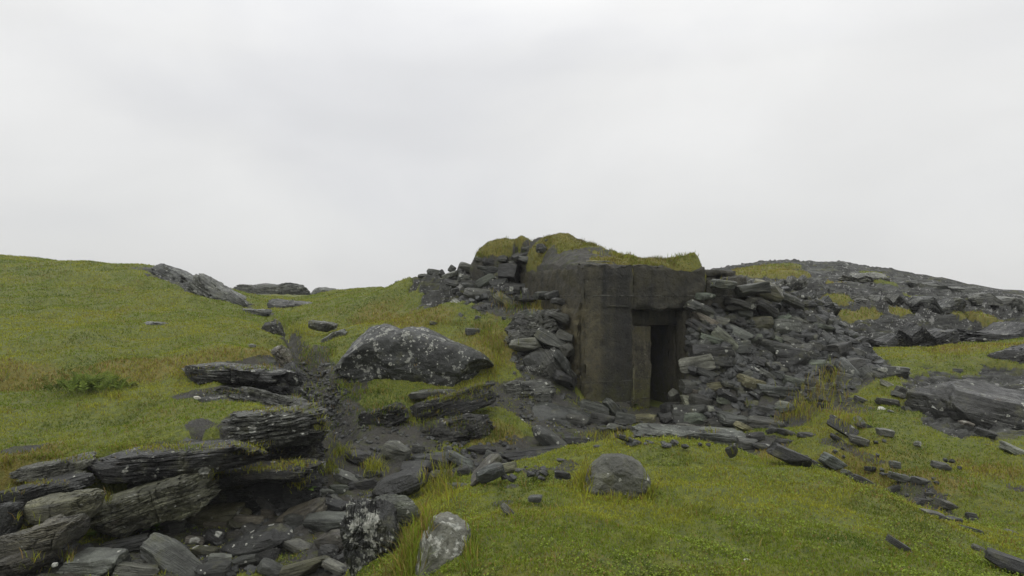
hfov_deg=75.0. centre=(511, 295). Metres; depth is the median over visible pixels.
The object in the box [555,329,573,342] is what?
stone
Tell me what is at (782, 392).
stone
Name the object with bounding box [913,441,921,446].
stone
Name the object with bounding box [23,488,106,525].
rock outcrop
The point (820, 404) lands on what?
stone
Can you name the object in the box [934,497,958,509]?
stone
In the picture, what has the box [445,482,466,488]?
stone
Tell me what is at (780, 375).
stone
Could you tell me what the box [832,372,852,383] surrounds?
stone
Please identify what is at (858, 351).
stone
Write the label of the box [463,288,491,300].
stone
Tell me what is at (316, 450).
rock outcrop
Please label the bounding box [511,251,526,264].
stone
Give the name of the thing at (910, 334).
rock outcrop
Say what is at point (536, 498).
stone
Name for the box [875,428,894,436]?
stone
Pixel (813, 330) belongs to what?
stone
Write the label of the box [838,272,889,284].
rock outcrop
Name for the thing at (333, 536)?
stone
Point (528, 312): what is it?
stone
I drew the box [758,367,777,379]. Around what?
stone
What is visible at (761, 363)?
stone
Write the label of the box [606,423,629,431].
stone
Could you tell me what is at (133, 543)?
stone
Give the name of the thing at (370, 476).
stone
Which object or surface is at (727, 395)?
stone
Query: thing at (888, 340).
rock outcrop
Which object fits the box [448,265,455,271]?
stone
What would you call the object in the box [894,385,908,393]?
stone
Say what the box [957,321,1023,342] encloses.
rock outcrop
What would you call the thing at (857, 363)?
stone
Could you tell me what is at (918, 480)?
stone
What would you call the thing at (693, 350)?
stone
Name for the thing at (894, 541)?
stone
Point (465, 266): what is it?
stone
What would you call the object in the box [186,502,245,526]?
stone
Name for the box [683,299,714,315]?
stone
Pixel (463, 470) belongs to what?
stone
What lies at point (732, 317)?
stone
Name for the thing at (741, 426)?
stone
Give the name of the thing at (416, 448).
stone
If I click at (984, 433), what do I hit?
stone
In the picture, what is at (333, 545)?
stone
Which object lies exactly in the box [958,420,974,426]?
stone
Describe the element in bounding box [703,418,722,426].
stone
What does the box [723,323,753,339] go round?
stone
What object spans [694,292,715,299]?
stone
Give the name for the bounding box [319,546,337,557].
stone
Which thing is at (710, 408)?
stone
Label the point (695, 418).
stone
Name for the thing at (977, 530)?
stone
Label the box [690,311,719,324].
stone
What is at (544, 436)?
stone
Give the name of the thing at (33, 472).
rock outcrop
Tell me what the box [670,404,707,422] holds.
stone
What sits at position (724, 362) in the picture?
stone
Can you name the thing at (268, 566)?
stone
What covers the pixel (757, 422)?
stone
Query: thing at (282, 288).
rock outcrop
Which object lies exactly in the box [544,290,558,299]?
stone
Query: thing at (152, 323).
rock outcrop
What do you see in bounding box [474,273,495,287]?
stone
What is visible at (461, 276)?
stone
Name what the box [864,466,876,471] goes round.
stone
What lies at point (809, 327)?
stone
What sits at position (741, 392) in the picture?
stone
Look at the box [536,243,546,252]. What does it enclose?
stone
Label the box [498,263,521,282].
stone
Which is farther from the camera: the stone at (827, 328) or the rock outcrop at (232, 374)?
the stone at (827, 328)
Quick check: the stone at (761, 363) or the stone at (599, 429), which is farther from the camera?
the stone at (761, 363)
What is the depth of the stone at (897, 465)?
8.59 m
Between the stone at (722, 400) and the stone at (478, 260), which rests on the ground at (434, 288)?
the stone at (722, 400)
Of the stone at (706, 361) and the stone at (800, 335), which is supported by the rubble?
the stone at (800, 335)
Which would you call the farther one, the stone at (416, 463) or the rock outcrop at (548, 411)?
the rock outcrop at (548, 411)
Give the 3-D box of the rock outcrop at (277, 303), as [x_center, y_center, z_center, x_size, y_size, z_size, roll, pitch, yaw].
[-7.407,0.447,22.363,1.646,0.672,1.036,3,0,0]
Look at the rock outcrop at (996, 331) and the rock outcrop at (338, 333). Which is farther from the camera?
the rock outcrop at (996, 331)
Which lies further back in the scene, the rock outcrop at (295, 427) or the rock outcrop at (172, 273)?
the rock outcrop at (172, 273)
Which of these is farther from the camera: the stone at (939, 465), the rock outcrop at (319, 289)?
the rock outcrop at (319, 289)
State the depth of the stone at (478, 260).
16.69 m
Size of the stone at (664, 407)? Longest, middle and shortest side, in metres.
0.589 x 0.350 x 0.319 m
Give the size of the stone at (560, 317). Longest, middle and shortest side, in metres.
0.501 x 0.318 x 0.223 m
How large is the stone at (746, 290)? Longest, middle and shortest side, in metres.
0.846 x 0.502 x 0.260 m
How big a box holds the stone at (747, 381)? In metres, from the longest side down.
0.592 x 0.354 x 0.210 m
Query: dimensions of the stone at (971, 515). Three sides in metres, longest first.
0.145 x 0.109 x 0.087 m
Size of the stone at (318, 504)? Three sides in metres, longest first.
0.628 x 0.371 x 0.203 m
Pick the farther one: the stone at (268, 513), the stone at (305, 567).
the stone at (268, 513)
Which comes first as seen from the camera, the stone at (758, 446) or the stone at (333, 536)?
the stone at (333, 536)
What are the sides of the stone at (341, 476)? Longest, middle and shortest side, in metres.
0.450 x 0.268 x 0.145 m
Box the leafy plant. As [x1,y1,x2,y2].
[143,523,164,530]
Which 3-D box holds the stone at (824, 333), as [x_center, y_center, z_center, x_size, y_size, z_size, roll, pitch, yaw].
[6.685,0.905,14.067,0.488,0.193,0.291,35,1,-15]
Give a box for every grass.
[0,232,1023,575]
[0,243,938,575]
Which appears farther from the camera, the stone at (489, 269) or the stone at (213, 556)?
the stone at (489, 269)
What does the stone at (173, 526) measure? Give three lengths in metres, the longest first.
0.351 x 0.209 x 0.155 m
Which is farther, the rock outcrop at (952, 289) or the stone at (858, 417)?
the rock outcrop at (952, 289)
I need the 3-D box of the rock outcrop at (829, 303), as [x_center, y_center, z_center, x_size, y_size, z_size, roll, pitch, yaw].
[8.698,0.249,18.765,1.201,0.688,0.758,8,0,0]
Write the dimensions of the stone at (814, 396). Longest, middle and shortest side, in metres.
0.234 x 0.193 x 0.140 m
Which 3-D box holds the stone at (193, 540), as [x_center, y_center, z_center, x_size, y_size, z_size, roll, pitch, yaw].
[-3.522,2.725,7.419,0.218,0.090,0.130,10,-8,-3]
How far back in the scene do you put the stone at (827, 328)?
14.17 m
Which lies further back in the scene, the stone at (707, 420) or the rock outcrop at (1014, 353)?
the rock outcrop at (1014, 353)
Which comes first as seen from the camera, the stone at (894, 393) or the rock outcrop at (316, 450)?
the rock outcrop at (316, 450)
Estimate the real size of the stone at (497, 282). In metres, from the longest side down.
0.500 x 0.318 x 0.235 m
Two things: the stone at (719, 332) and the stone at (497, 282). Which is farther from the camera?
the stone at (497, 282)
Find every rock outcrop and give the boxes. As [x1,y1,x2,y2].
[0,470,94,506]
[0,501,23,535]
[0,513,90,558]
[0,549,58,575]
[9,451,96,481]
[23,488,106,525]
[88,439,267,483]
[90,471,221,537]
[144,321,170,324]
[150,263,192,282]
[181,362,296,385]
[186,273,247,307]
[207,483,254,504]
[208,386,307,405]
[213,458,325,486]
[221,402,330,449]
[234,283,311,294]
[238,476,321,514]
[243,308,271,316]
[256,382,292,394]
[260,434,327,469]
[261,319,285,337]
[267,299,311,308]
[271,345,291,367]
[283,361,304,386]
[308,320,337,331]
[311,287,336,294]
[321,329,346,341]
[340,496,402,575]
[357,402,409,426]
[374,494,420,526]
[408,389,455,398]
[409,382,496,422]
[420,413,495,442]
[503,309,566,357]
[503,379,555,401]
[522,347,577,381]
[532,402,590,424]
[632,423,745,445]
[776,275,808,290]
[806,291,841,315]
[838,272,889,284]
[850,294,907,306]
[855,333,898,347]
[894,323,959,346]
[904,378,1023,430]
[906,282,984,292]
[908,296,967,314]
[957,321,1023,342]
[967,292,1023,310]
[987,344,1023,363]
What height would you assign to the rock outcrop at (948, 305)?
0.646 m
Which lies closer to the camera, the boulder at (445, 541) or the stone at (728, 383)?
the boulder at (445, 541)
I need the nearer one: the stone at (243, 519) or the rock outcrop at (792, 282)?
the stone at (243, 519)
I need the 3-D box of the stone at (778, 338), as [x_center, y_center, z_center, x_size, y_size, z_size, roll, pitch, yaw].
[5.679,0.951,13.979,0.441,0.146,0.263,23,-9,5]
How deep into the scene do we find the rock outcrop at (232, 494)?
8.18 m
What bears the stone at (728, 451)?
on the ground at (434, 288)
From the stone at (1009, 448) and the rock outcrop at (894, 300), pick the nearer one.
the stone at (1009, 448)
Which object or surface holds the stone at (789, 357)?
on the ground at (434, 288)
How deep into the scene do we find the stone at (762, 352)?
13.49 m
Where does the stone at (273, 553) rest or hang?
on the ground at (434, 288)
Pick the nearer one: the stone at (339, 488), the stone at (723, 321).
the stone at (339, 488)
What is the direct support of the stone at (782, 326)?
on the ground at (434, 288)
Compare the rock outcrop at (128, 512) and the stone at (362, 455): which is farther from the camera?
the stone at (362, 455)
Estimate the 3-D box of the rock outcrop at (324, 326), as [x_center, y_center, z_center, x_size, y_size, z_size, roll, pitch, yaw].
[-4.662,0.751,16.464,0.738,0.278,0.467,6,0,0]
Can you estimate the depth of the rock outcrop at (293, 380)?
11.43 m
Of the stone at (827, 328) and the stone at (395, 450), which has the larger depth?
the stone at (827, 328)
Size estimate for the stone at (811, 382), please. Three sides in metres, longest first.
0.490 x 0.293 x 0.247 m
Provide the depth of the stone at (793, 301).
14.23 m
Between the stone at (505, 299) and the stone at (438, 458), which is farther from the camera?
the stone at (505, 299)
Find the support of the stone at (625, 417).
on the ground at (434, 288)
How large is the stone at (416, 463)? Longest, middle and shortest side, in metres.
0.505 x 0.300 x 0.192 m
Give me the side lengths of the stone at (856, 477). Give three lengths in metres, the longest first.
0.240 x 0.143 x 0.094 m
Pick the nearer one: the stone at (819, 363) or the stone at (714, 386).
the stone at (714, 386)
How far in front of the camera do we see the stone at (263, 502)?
8.21 m
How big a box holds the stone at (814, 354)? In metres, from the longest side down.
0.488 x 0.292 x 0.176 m
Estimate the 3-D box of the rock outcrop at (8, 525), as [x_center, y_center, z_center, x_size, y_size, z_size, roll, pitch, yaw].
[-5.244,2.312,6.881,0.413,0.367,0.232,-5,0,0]
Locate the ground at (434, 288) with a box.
[0,256,1023,575]
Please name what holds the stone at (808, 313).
on the ground at (434, 288)
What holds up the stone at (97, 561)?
on the ground at (434, 288)
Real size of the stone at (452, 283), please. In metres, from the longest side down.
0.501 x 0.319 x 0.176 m
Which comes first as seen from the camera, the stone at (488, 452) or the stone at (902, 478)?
the stone at (902, 478)
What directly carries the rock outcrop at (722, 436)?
on the ground at (434, 288)
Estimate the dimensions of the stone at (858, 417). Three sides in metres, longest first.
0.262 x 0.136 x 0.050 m
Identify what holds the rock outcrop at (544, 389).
on the ground at (434, 288)
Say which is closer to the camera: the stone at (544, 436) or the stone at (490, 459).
the stone at (490, 459)
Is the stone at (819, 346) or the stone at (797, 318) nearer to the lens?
the stone at (819, 346)
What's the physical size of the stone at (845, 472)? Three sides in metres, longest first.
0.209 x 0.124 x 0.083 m
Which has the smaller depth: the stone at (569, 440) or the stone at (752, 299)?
the stone at (569, 440)
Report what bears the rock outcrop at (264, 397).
on the ground at (434, 288)
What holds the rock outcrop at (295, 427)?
on the rock outcrop at (316, 450)
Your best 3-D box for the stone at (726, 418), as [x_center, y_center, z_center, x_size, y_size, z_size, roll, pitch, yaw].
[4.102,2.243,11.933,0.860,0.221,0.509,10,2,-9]
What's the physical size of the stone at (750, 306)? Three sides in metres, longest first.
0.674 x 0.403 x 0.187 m
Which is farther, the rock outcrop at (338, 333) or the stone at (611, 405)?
the rock outcrop at (338, 333)
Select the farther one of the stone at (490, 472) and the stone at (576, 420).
the stone at (576, 420)
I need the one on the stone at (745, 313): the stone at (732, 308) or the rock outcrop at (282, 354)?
the stone at (732, 308)
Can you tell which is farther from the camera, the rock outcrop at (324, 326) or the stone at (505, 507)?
the rock outcrop at (324, 326)
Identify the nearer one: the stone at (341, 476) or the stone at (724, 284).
the stone at (341, 476)
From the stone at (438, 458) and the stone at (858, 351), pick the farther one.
the stone at (858, 351)
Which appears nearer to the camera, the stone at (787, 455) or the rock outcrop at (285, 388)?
the stone at (787, 455)
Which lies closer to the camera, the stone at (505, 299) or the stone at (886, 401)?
the stone at (886, 401)
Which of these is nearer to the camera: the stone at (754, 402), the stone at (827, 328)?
the stone at (754, 402)
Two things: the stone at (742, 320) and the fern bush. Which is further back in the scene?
the stone at (742, 320)
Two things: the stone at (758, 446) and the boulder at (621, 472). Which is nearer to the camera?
the boulder at (621, 472)
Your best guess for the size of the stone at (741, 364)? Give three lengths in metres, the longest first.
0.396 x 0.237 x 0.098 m
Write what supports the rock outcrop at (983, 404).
on the ground at (434, 288)
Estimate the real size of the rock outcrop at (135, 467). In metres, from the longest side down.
2.189 x 0.761 x 0.355 m
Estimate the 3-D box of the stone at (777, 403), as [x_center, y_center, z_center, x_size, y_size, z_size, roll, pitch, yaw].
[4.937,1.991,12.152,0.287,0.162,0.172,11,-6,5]
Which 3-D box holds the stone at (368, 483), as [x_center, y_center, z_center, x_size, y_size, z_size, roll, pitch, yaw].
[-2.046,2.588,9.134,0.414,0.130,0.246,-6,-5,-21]
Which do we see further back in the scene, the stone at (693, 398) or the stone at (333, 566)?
the stone at (693, 398)
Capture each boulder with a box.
[334,324,493,386]
[371,467,428,498]
[415,511,470,575]
[584,453,650,498]
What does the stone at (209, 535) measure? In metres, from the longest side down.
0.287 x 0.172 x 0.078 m
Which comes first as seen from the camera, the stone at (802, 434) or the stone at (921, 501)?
the stone at (921, 501)
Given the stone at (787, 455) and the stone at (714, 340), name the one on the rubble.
the stone at (714, 340)
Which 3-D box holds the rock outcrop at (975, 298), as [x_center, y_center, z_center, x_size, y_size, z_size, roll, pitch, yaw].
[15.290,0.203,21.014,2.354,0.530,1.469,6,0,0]
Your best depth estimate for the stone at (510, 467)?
6.77 m
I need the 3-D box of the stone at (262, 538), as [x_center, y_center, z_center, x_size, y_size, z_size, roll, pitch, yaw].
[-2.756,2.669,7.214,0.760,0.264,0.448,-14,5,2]
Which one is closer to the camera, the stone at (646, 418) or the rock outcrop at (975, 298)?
the stone at (646, 418)
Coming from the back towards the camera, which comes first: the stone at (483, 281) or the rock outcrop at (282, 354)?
the stone at (483, 281)
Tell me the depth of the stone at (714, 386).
12.68 m
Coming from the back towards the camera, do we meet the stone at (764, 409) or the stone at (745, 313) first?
the stone at (745, 313)
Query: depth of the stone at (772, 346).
13.54 m
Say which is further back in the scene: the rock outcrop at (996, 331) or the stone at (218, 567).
the rock outcrop at (996, 331)
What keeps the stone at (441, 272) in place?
on the ground at (434, 288)
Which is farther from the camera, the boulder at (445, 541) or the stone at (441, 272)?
the stone at (441, 272)
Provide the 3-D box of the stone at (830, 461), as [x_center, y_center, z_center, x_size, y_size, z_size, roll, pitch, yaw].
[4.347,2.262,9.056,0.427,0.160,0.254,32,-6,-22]
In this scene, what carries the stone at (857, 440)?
on the ground at (434, 288)
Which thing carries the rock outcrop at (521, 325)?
on the ground at (434, 288)
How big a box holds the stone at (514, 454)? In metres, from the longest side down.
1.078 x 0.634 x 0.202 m
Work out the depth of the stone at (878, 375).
12.53 m
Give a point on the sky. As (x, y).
(338, 144)
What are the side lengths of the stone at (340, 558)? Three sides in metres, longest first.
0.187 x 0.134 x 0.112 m
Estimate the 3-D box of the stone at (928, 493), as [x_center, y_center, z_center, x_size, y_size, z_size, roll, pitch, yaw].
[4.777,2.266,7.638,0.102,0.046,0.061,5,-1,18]
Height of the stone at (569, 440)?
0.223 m
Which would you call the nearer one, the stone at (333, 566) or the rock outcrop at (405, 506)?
the rock outcrop at (405, 506)
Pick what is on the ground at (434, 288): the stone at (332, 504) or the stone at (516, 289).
the stone at (332, 504)
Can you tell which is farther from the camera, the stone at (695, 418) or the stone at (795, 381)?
the stone at (795, 381)
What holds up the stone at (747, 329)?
on the ground at (434, 288)
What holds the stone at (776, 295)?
on the stone at (763, 306)
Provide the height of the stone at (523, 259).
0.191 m
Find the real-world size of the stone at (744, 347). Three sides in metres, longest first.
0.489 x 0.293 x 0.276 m
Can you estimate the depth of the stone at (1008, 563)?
4.56 m
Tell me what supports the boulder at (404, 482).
on the ground at (434, 288)
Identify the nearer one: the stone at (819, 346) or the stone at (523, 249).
the stone at (819, 346)
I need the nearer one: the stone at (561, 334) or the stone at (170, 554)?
the stone at (170, 554)
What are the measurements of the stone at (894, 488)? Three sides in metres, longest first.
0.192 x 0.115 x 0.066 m
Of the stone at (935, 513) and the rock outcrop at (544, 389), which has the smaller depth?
the stone at (935, 513)
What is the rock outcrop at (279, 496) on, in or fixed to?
on the ground at (434, 288)
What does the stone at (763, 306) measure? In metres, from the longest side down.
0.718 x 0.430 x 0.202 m
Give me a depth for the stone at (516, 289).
15.58 m
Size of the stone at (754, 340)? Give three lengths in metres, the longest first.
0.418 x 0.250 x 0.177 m
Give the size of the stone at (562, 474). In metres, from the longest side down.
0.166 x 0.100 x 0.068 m
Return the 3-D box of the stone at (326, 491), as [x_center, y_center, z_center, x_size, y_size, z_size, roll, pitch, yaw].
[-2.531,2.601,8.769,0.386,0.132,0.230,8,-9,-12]
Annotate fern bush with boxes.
[41,367,138,395]
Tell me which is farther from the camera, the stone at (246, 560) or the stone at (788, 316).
the stone at (788, 316)
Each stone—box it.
[56,547,131,575]
[100,533,148,551]
[111,561,159,575]
[129,559,147,562]
[140,532,201,575]
[157,519,186,533]
[184,535,204,544]
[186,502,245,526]
[191,545,219,556]
[194,559,231,575]
[202,529,225,544]
[203,530,227,543]
[208,553,231,560]
[221,523,292,556]
[227,518,241,529]
[231,554,260,566]
[233,514,267,524]
[240,522,259,533]
[256,495,275,514]
[257,548,279,559]
[257,557,283,575]
[261,509,274,517]
[276,497,326,522]
[279,555,329,575]
[281,538,312,553]
[283,513,303,526]
[302,511,345,531]
[314,529,343,551]
[318,544,338,556]
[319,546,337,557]
[320,488,333,496]
[321,557,346,575]
[325,497,347,511]
[328,484,349,493]
[330,494,341,499]
[332,468,357,483]
[333,553,345,562]
[345,450,370,464]
[348,478,377,490]
[365,470,382,477]
[381,440,410,460]
[400,460,432,471]
[411,444,424,452]
[411,451,447,460]
[418,274,427,277]
[426,455,450,468]
[427,269,438,275]
[429,469,453,481]
[438,269,444,277]
[442,270,457,278]
[444,279,459,286]
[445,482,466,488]
[446,450,473,467]
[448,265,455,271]
[452,465,472,475]
[457,273,470,280]
[459,262,470,272]
[462,283,475,288]
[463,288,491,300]
[465,328,480,334]
[466,445,495,453]
[470,453,501,486]
[474,256,481,261]
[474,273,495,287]
[475,462,505,482]
[477,265,497,274]
[482,258,493,264]
[484,450,506,462]
[488,278,508,287]
[493,292,512,305]
[497,255,507,262]
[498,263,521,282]
[501,445,564,461]
[501,503,514,514]
[502,462,516,473]
[509,286,521,294]
[509,337,541,350]
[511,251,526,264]
[514,295,535,301]
[518,256,527,263]
[521,246,528,251]
[521,309,538,317]
[523,348,544,365]
[528,494,542,502]
[531,425,566,445]
[533,291,548,299]
[534,327,565,349]
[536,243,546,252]
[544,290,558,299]
[547,311,569,322]
[551,297,564,305]
[552,369,576,388]
[553,349,570,373]
[554,470,570,479]
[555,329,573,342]
[559,342,574,356]
[559,434,589,444]
[566,413,588,426]
[577,397,608,414]
[590,412,614,424]
[596,426,607,433]
[602,398,621,415]
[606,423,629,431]
[615,411,635,424]
[616,434,641,444]
[635,413,656,423]
[659,402,680,413]
[659,412,672,423]
[668,388,680,401]
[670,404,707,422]
[676,423,694,425]
[678,354,715,372]
[678,379,703,393]
[680,395,688,404]
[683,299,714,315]
[683,412,707,424]
[684,344,735,358]
[685,318,712,333]
[688,393,713,405]
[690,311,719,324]
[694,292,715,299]
[697,366,717,378]
[698,338,712,344]
[699,333,723,343]
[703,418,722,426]
[705,382,722,390]
[707,405,716,413]
[708,421,721,426]
[710,279,736,288]
[710,325,738,350]
[713,357,732,368]
[716,316,729,325]
[716,388,737,402]
[716,396,731,404]
[716,411,747,426]
[720,377,735,388]
[723,297,756,310]
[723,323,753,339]
[724,305,749,310]
[725,444,737,457]
[728,313,737,323]
[732,311,752,316]
[732,360,745,366]
[733,421,753,431]
[734,281,770,297]
[734,316,746,326]
[735,340,751,353]
[736,373,766,389]
[736,390,755,398]
[737,437,757,449]
[740,354,764,367]
[742,369,753,375]
[744,327,756,333]
[744,400,758,407]
[745,296,763,302]
[746,416,784,428]
[746,432,764,440]
[749,316,773,329]
[750,334,762,342]
[751,443,769,449]
[753,279,783,302]
[754,299,777,317]
[754,405,775,413]
[756,337,793,354]
[756,383,795,397]
[758,350,773,356]
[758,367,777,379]
[760,308,779,316]
[765,361,788,372]
[765,427,776,433]
[766,393,780,398]
[766,442,811,467]
[771,372,784,379]
[772,319,801,333]
[773,335,782,342]
[773,403,797,412]
[774,313,791,319]
[774,438,792,444]
[775,400,790,405]
[776,348,809,367]
[776,428,795,435]
[781,292,804,308]
[781,333,806,337]
[781,335,802,343]
[782,375,804,386]
[784,342,813,350]
[791,315,809,323]
[796,432,815,437]
[801,323,813,331]
[801,347,822,358]
[803,310,825,324]
[805,377,822,386]
[805,393,816,403]
[808,341,825,351]
[808,359,826,367]
[811,328,825,332]
[812,459,830,470]
[813,322,835,331]
[816,402,831,408]
[818,452,847,469]
[820,330,836,339]
[825,341,852,356]
[825,357,866,377]
[826,414,858,437]
[830,433,843,441]
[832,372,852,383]
[833,357,860,376]
[840,469,852,476]
[848,434,869,446]
[849,474,876,485]
[853,348,867,356]
[853,395,867,403]
[853,415,865,422]
[854,422,873,428]
[858,365,874,379]
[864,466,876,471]
[871,366,909,378]
[873,370,884,378]
[874,397,900,406]
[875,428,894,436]
[879,379,893,386]
[884,485,900,492]
[885,534,911,551]
[887,471,910,482]
[888,460,900,468]
[890,390,905,398]
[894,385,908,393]
[901,406,911,410]
[908,497,931,505]
[910,476,930,484]
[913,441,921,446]
[919,508,945,520]
[923,492,933,495]
[930,460,951,469]
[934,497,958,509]
[946,515,962,523]
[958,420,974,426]
[958,524,983,534]
[964,512,978,520]
[971,543,985,552]
[973,427,997,439]
[984,547,1023,575]
[999,440,1023,454]
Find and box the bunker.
[520,261,747,408]
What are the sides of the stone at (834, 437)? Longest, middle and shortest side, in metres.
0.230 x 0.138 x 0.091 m
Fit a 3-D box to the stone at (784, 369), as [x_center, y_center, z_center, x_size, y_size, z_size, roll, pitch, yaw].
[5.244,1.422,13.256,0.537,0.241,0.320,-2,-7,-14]
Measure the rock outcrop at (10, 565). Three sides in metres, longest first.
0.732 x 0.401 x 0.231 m
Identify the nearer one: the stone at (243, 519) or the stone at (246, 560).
the stone at (246, 560)
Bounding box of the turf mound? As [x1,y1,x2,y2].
[469,233,705,309]
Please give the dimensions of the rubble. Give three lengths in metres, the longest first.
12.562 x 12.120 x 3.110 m
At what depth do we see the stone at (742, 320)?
13.88 m
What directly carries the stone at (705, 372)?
on the stone at (714, 386)
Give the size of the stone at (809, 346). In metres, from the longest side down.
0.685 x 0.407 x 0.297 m
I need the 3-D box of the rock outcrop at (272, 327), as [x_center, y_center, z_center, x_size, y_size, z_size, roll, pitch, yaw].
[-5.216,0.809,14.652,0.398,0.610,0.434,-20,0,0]
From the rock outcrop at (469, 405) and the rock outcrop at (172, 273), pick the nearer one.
the rock outcrop at (469, 405)
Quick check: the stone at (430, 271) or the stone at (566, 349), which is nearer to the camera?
the stone at (566, 349)
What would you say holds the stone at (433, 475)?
on the ground at (434, 288)
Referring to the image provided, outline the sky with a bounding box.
[0,0,1023,292]
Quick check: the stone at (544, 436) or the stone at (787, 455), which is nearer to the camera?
the stone at (787, 455)
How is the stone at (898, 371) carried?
on the ground at (434, 288)
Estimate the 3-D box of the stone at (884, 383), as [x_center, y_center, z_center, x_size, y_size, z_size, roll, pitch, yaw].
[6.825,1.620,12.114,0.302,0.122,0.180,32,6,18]
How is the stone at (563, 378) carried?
on the ground at (434, 288)
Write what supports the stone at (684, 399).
on the ground at (434, 288)
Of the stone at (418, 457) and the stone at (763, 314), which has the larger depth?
the stone at (763, 314)
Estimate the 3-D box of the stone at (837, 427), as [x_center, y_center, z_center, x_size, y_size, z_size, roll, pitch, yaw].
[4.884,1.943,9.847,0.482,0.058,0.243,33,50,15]
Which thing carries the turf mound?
on the bunker
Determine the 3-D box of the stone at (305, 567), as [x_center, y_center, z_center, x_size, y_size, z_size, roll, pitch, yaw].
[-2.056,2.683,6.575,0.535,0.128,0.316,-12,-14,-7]
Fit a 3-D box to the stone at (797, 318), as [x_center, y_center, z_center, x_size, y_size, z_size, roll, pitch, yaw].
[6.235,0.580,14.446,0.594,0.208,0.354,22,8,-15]
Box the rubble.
[59,283,961,575]
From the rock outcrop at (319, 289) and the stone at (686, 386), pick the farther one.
the rock outcrop at (319, 289)
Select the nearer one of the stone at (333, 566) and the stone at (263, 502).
the stone at (333, 566)
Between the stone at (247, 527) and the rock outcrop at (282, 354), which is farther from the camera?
the rock outcrop at (282, 354)
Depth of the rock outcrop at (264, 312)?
19.54 m
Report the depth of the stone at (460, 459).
9.44 m
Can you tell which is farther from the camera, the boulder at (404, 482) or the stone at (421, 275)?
the stone at (421, 275)
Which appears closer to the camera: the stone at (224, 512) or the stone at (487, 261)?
the stone at (224, 512)
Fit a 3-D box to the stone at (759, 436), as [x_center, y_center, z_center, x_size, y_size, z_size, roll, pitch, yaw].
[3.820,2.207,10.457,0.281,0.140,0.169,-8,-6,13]
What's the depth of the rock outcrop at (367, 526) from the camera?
5.00 m
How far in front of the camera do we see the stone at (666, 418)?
12.22 m
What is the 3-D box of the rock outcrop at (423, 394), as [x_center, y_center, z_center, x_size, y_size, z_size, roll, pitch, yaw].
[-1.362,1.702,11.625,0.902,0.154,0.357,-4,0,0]
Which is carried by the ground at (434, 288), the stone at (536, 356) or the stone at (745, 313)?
the stone at (536, 356)
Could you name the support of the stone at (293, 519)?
on the ground at (434, 288)
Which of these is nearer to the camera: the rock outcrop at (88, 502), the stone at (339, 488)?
the rock outcrop at (88, 502)
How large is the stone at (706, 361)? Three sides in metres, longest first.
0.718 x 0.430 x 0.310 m
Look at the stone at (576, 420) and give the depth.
11.61 m
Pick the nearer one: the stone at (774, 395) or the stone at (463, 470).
the stone at (463, 470)
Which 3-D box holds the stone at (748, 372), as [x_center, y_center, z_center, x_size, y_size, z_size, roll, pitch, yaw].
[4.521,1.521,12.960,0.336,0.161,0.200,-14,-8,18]
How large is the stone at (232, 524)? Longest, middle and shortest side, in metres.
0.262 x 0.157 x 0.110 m
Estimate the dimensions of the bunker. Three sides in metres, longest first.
4.556 x 4.118 x 3.730 m
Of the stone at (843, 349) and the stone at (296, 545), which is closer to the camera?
the stone at (296, 545)
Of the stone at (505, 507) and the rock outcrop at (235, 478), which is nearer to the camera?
the stone at (505, 507)
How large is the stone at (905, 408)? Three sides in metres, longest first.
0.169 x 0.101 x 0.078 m
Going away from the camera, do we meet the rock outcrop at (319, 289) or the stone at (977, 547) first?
the stone at (977, 547)
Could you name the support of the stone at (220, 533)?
on the stone at (209, 535)
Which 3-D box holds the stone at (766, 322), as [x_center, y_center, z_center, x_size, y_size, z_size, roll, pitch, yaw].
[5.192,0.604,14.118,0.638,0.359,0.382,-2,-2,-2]
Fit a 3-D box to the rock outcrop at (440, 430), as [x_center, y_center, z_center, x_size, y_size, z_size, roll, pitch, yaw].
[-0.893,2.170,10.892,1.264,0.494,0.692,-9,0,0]
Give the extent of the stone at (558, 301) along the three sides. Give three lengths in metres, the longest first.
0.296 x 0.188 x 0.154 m
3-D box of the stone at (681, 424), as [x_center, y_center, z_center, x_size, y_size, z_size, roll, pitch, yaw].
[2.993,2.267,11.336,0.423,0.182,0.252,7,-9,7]
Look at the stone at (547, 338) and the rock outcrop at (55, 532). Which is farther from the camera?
the stone at (547, 338)
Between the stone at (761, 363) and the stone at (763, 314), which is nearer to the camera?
the stone at (761, 363)
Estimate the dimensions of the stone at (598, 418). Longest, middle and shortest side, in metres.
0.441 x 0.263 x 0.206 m
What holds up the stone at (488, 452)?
on the ground at (434, 288)
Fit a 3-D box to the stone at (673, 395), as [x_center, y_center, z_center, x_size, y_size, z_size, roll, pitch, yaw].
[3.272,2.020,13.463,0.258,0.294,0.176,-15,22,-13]
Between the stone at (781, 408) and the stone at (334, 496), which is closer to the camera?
the stone at (334, 496)
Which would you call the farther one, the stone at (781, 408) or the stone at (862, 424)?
the stone at (781, 408)
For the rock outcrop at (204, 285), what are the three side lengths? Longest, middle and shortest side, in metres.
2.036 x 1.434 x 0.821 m
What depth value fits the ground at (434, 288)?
10.62 m
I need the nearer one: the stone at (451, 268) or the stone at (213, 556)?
the stone at (213, 556)
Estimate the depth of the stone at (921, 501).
7.49 m
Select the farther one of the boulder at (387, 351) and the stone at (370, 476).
the boulder at (387, 351)
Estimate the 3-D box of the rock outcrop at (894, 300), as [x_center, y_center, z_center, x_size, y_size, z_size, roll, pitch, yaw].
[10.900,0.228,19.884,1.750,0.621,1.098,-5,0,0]
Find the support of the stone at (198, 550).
on the rubble
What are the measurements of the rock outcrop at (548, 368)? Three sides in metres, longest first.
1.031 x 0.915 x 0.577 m
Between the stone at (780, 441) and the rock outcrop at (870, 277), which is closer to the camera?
the stone at (780, 441)
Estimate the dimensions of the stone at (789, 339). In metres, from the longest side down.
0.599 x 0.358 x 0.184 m

